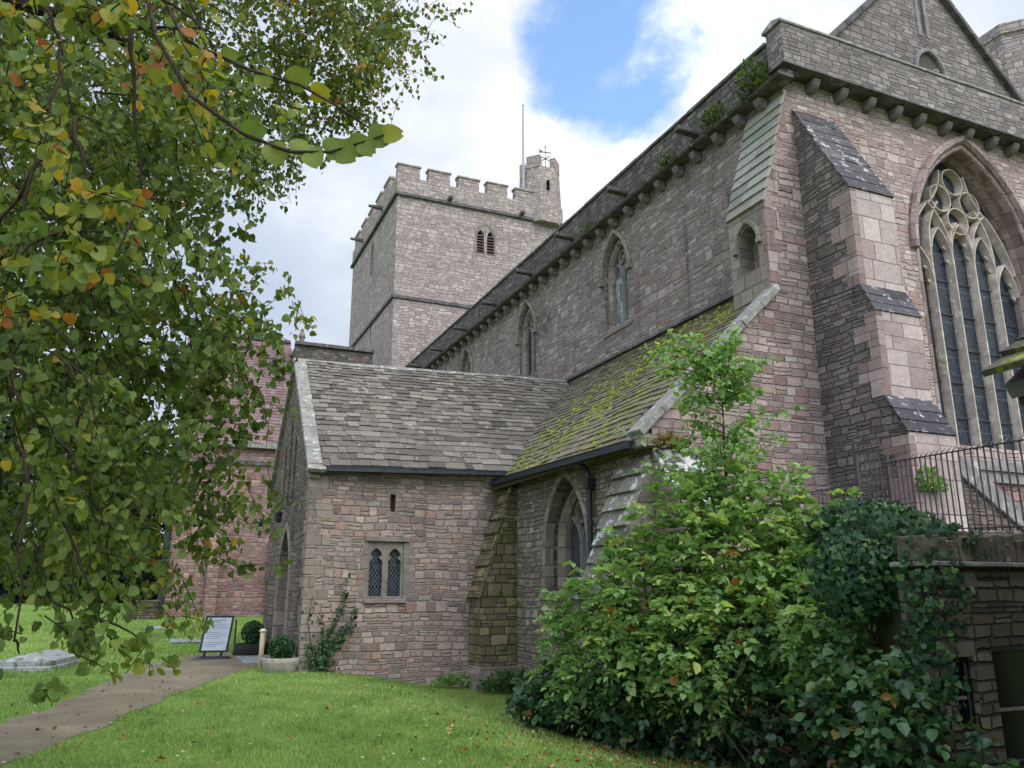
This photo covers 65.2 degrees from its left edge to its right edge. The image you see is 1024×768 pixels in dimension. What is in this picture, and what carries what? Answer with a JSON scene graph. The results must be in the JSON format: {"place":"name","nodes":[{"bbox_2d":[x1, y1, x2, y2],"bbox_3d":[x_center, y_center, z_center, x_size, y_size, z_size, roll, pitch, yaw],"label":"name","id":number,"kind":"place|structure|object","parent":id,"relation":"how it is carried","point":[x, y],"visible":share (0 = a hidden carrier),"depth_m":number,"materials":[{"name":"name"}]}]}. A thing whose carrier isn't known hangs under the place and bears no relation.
{"place":"outdoors","nodes":[
{"label":"outdoors","id":0,"kind":"place"},
{"bbox_2d":[0,653,257,764],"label":"path","id":1,"kind":"structure","parent":0,"point":[92,708],"depth_m":11.76,"materials":[{"name":"beige concrete"}]},
{"bbox_2d":[191,615,234,659],"bbox_3d":[-7.395,6.292,19.824,0.906,1.065,0.520,2,-15,-8],"label":"sign board","id":2,"kind":"object","parent":1,"relation":"on","point":[216,638],"visible":0.87,"depth_m":19.83,"materials":[{"name":"white plastic"}]},
{"bbox_2d":[232,642,267,655],"bbox_3d":[-6.919,7.055,21.190,0.920,0.360,0.897,6,-16,-23],"label":"dark planter","id":3,"kind":"object","parent":1,"relation":"on","point":[243,649],"visible":0.68,"depth_m":20.84,"materials":[{"name":"plastic"}]},
{"bbox_2d":[241,620,263,643],"bbox_3d":[-6.907,6.625,21.307,0.628,0.651,0.639,6,-16,-23],"label":"box ball","id":4,"kind":"object","parent":3,"relation":"on","point":[250,630],"visible":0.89,"depth_m":21.16,"materials":[{"name":"green plant"}]},
{"bbox_2d":[0,597,788,767],"bbox_3d":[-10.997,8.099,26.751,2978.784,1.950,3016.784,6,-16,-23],"label":"lawn","id":5,"kind":"structure","parent":0,"point":[26,611],"depth_m":10.14,"materials":[{"name":"green plant"}]},
{"bbox_2d":[1,393,69,593],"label":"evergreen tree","id":6,"kind":"object","parent":5,"relation":"on","point":[16,503],"visible":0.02,"depth_m":59.07,"materials":[{"name":"green plant"}]},
{"bbox_2d":[0,409,74,597],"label":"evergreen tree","id":7,"kind":"object","parent":5,"relation":"on","point":[5,438],"visible":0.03,"depth_m":50.70,"materials":[{"name":"green plant"}]},
{"bbox_2d":[0,649,84,672],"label":"ledger tomb","id":8,"kind":"object","parent":5,"relation":"on","point":[40,661],"visible":0.69,"depth_m":16.77,"materials":[{"name":"grey stone"}]},
{"bbox_2d":[0,537,162,602],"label":"hedge","id":9,"kind":"object","parent":5,"relation":"on","point":[4,594],"visible":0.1,"depth_m":46.97,"materials":[{"name":"green plant"}]},
{"bbox_2d":[20,411,161,583],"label":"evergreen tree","id":10,"kind":"object","parent":5,"relation":"on","point":[123,484],"depth_m":55.63,"materials":[{"name":"green plant"}]},
{"bbox_2d":[126,600,159,619],"bbox_3d":[-15.793,9.760,34.195,1.250,1.000,1.400,6,-16,-23],"label":"chest tomb","id":11,"kind":"object","parent":5,"relation":"on","point":[148,613],"visible":0.42,"depth_m":33.68,"materials":[{"name":"grey stone"}]},
{"bbox_2d":[116,445,171,598],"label":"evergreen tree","id":12,"kind":"object","parent":5,"relation":"on","point":[162,525],"visible":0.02,"depth_m":53.06,"materials":[{"name":"green plant"}]},
{"bbox_2d":[145,625,174,628],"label":"grave slab","id":13,"kind":"structure","parent":5,"relation":"on","point":[156,627],"depth_m":29.08,"materials":[{"name":"grey stone"}]},
{"bbox_2d":[170,638,200,643],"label":"grave slab","id":14,"kind":"structure","parent":5,"relation":"on","point":[185,641],"depth_m":24.42,"materials":[{"name":"grey stone"}]},
{"bbox_2d":[233,620,236,648],"bbox_3d":[-7.659,7.025,22.106,0.055,0.980,0.057,-14,-20,42],"label":"metal stake","id":15,"kind":"object","parent":5,"relation":"on","point":[235,632],"visible":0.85,"depth_m":22.12,"materials":[{"name":"black metal"}]},
{"bbox_2d":[0,0,472,706],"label":"lime tree","id":16,"kind":"object","parent":5,"relation":"on","point":[88,286],"visible":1,"depth_m":4.85,"materials":[{"name":"green plant"}]},
{"bbox_2d":[235,655,269,663],"bbox_3d":[-6.188,6.737,19.460,0.850,0.100,2.200,6,-16,-23],"label":"stone doorstep","id":17,"kind":"structure","parent":5,"relation":"on","point":[248,659],"depth_m":19.27,"materials":[{"name":"grey stone"}]},
{"bbox_2d":[258,629,266,668],"bbox_3d":[-5.473,5.838,17.481,0.160,0.940,0.152,6,-16,-23],"label":"cream post","id":18,"kind":"object","parent":5,"relation":"on","point":[262,643],"visible":0.89,"depth_m":17.46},
{"bbox_2d":[157,328,374,616],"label":"transept","id":19,"kind":"structure","parent":5,"relation":"on","point":[219,591],"depth_m":37.69,"materials":[{"name":"red stone"}]},
{"bbox_2d":[262,656,299,672],"bbox_3d":[-4.863,5.947,16.880,0.840,0.345,0.827,6,-16,-23],"label":"stone trough","id":20,"kind":"object","parent":5,"relation":"on","point":[287,665],"visible":0.78,"depth_m":16.57,"materials":[{"name":"stone"}]},
{"bbox_2d":[267,634,295,658],"bbox_3d":[-4.884,5.602,16.961,0.595,0.577,0.581,6,-16,-23],"label":"box ball","id":21,"kind":"object","parent":20,"relation":"in","point":[282,647],"visible":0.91,"depth_m":16.82,"materials":[{"name":"green plant"}]},
{"bbox_2d":[6,670,738,767],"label":"leaf litter","id":22,"kind":"object","parent":5,"relation":"on","point":[450,725],"visible":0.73,"depth_m":9.52,"materials":[{"name":"brown plant"}]},
{"bbox_2d":[258,358,568,686],"bbox_3d":[-2.249,3.755,22.052,8.594,8.880,7.260,6,-16,-23],"label":"porch","id":23,"kind":"object","parent":5,"relation":"on","point":[382,476],"visible":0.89,"depth_m":18.66,"materials":[{"name":"stone"}]},
{"bbox_2d":[299,573,360,672],"bbox_3d":[-3.866,5.329,17.010,1.288,2.550,0.361,6,-16,-23],"label":"creeper","id":24,"kind":"object","parent":23,"relation":"attached to","point":[321,664],"visible":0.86,"depth_m":16.98,"materials":[{"name":"green plant"}]},
{"bbox_2d":[366,542,403,598],"bbox_3d":[-2.877,4.203,18.050,0.815,1.240,0.130,6,-16,-23],"label":"two light window","id":25,"kind":"structure","parent":23,"relation":"in","point":[385,559],"depth_m":18.05,"materials":[{"name":"stone"}]},
{"bbox_2d":[428,670,470,686],"bbox_3d":[-1.332,6.480,17.634,1.066,0.320,0.520,6,-16,-23],"label":"dry grass clump","id":26,"kind":"object","parent":5,"relation":"on","point":[453,681],"visible":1,"depth_m":17.57,"materials":[{"name":"green plant"}]},
{"bbox_2d":[349,105,562,366],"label":"bell tower","id":27,"kind":"structure","parent":5,"relation":"on","point":[435,254],"depth_m":51.78,"materials":[{"name":"stone"}]},
{"bbox_2d":[476,668,533,692],"bbox_3d":[-0.015,6.306,17.054,1.586,0.494,1.138,6,-16,-23],"label":"weed clump","id":28,"kind":"object","parent":5,"relation":"on","point":[503,683],"visible":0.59,"depth_m":16.85,"materials":[{"name":"green plant"}]},
{"bbox_2d":[464,284,830,692],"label":"side chapel","id":29,"kind":"structure","parent":5,"relation":"on","point":[571,480],"depth_m":16.42,"materials":[{"name":"grey stone"}]},
{"bbox_2d":[652,428,689,449],"bbox_3d":[2.711,0.947,13.740,0.749,0.376,0.545,6,-16,-23],"label":"grass tuft","id":30,"kind":"object","parent":29,"relation":"on","point":[669,436],"visible":0.63,"depth_m":13.63,"materials":[{"name":"green plant"}]},
{"bbox_2d":[525,446,886,756],"bbox_3d":[2.407,2.765,10.419,5.064,4.031,3.716,-6,-16,21],"label":"elder bush","id":31,"kind":"object","parent":5,"relation":"on","point":[699,602],"visible":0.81,"depth_m":10.37,"materials":[{"name":"green plant"}]},
{"bbox_2d":[405,0,1023,534],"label":"chancel","id":32,"kind":"structure","parent":5,"relation":"on","point":[853,184],"depth_m":18.51,"materials":[{"name":"stone"}]},
{"bbox_2d":[459,346,473,372],"bbox_3d":[-1.834,-0.120,34.235,0.460,3.138,1.740,6,-16,-23],"label":"clerestory window","id":33,"kind":"structure","parent":32,"relation":"in","point":[469,367],"depth_m":34.67,"materials":[{"name":"stone"}]},
{"bbox_2d":[514,298,537,377],"bbox_3d":[0.648,-1.570,28.686,0.460,3.138,1.740,6,-16,-23],"label":"clerestory window","id":34,"kind":"structure","parent":32,"relation":"in","point":[530,329],"depth_m":29.06,"materials":[{"name":"stone"}]},
{"bbox_2d":[579,221,592,235],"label":"wall fern","id":35,"kind":"object","parent":32,"relation":"attached to","point":[587,226],"depth_m":24.28,"materials":[{"name":"green plant"}]},
{"bbox_2d":[598,229,632,338],"bbox_3d":[3.123,-3.015,23.154,0.460,3.138,1.740,6,-16,-23],"label":"clerestory window","id":36,"kind":"structure","parent":32,"relation":"in","point":[619,296],"depth_m":23.46,"materials":[{"name":"stone"}]},
{"bbox_2d":[652,148,674,172],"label":"wall fern","id":37,"kind":"object","parent":32,"relation":"attached to","point":[662,163],"depth_m":20.48,"materials":[{"name":"green plant"}]},
{"bbox_2d":[699,99,727,131],"bbox_3d":[4.740,-6.349,18.807,0.673,0.589,0.950,6,-16,-23],"label":"wall fern","id":38,"kind":"object","parent":32,"relation":"attached to","point":[716,117],"depth_m":18.70,"materials":[{"name":"green plant"}]},
{"bbox_2d":[733,56,769,99],"bbox_3d":[5.265,-6.794,17.591,0.806,0.850,1.060,6,-16,-23],"label":"wall fern","id":39,"kind":"object","parent":32,"relation":"attached to","point":[743,85],"depth_m":17.47,"materials":[{"name":"green plant"}]},
{"bbox_2d":[915,463,948,492],"bbox_3d":[7.065,1.580,13.549,0.710,0.537,0.516,6,-16,-23],"label":"wall fern","id":40,"kind":"object","parent":32,"relation":"attached to","point":[931,482],"depth_m":13.46,"materials":[{"name":"green plant"}]},
{"bbox_2d":[622,322,819,613],"bbox_3d":[2.815,1.890,10.994,2.400,5.702,2.416,6,-16,-23],"label":"young tree","id":41,"kind":"object","parent":5,"relation":"on","point":[717,361],"visible":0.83,"depth_m":11.29,"materials":[{"name":"green plant"}]},
{"bbox_2d":[505,603,1023,767],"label":"bramble thicket","id":42,"kind":"object","parent":5,"relation":"on","point":[841,746],"visible":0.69,"depth_m":8.76,"materials":[{"name":"green plant"}]},
{"bbox_2d":[734,548,917,767],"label":"terrace","id":43,"kind":"structure","parent":5,"relation":"on","point":[884,640],"depth_m":8.07,"materials":[{"name":"grey stone"}]},
{"bbox_2d":[804,497,988,739],"bbox_3d":[4.053,2.392,8.688,1.644,2.580,3.946,-5,-15,18],"label":"ivy mass","id":44,"kind":"object","parent":43,"relation":"attached to","point":[874,530],"visible":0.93,"depth_m":7.88,"materials":[{"name":"green plant"}]},
{"bbox_2d":[783,434,1023,531],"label":"iron railing","id":45,"kind":"object","parent":43,"relation":"on","point":[887,462],"visible":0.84,"depth_m":10.05,"materials":[{"name":"black metal"}]},
{"bbox_2d":[889,531,1023,767],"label":"garden building","id":46,"kind":"structure","parent":5,"relation":"on","point":[990,648],"depth_m":7.20,"materials":[{"name":"stone"}]},
{"bbox_2d":[953,657,976,732],"bbox_3d":[3.908,2.718,7.001,0.260,0.640,0.090,6,-16,-23],"label":"window","id":47,"kind":"structure","parent":46,"relation":"in","point":[967,712],"depth_m":7.01,"materials":[{"name":"glass"}]},
{"bbox_2d":[991,645,1023,765],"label":"window","id":48,"kind":"structure","parent":46,"relation":"in","point":[1008,661],"depth_m":7.27,"materials":[{"name":"glass"}]},
{"bbox_2d":[981,334,1023,404],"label":"roof","id":49,"kind":"object","parent":5,"relation":"on","point":[1012,355],"visible":1,"depth_m":5.93,"materials":[{"name":"green stone"}]},
{"bbox_2d":[0,0,1023,582],"label":"sky","id":50,"kind":"structure","parent":0,"point":[597,82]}
]}

